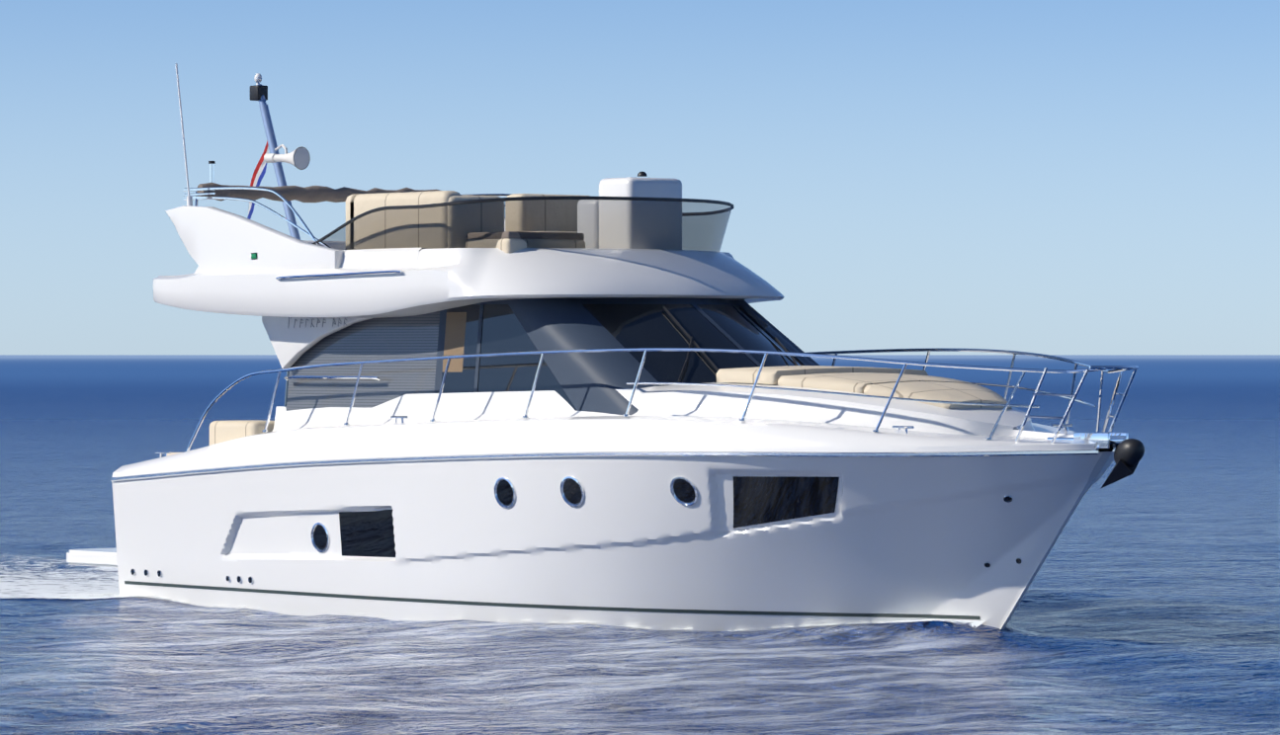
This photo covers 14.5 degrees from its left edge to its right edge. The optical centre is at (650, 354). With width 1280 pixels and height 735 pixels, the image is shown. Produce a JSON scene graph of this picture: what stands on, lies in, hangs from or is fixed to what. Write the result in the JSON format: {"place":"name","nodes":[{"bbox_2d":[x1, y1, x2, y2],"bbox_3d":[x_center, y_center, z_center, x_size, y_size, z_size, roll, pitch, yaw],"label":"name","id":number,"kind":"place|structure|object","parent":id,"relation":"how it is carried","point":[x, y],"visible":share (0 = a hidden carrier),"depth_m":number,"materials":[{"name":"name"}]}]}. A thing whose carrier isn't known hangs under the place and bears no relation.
{"place":"outdoors","nodes":[
{"label":"outdoors","id":0,"kind":"place"},
{"bbox_2d":[0,354,1279,734],"bbox_3d":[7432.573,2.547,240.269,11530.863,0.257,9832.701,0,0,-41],"label":"sea","id":1,"kind":"structure","parent":0,"point":[1149,604],"depth_m":45.58,"materials":[{"name":"blue liquid"}]},
{"bbox_2d":[0,555,1014,631],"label":"wake foam","id":2,"kind":"object","parent":1,"relation":"on","point":[87,592],"visible":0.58,"depth_m":56.13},
{"bbox_2d":[66,63,1144,631],"bbox_3d":[-0.367,-0.035,49.547,4.264,5.984,14.310,0,0,-41],"label":"yacht","id":3,"kind":"object","parent":1,"relation":"on","point":[620,401],"visible":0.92,"depth_m":48.14,"materials":[{"name":"white plastic"}]},
{"bbox_2d":[0,0,1279,354],"label":"sky","id":4,"kind":"structure","parent":0,"point":[1045,177],"materials":[{"name":"blue"}]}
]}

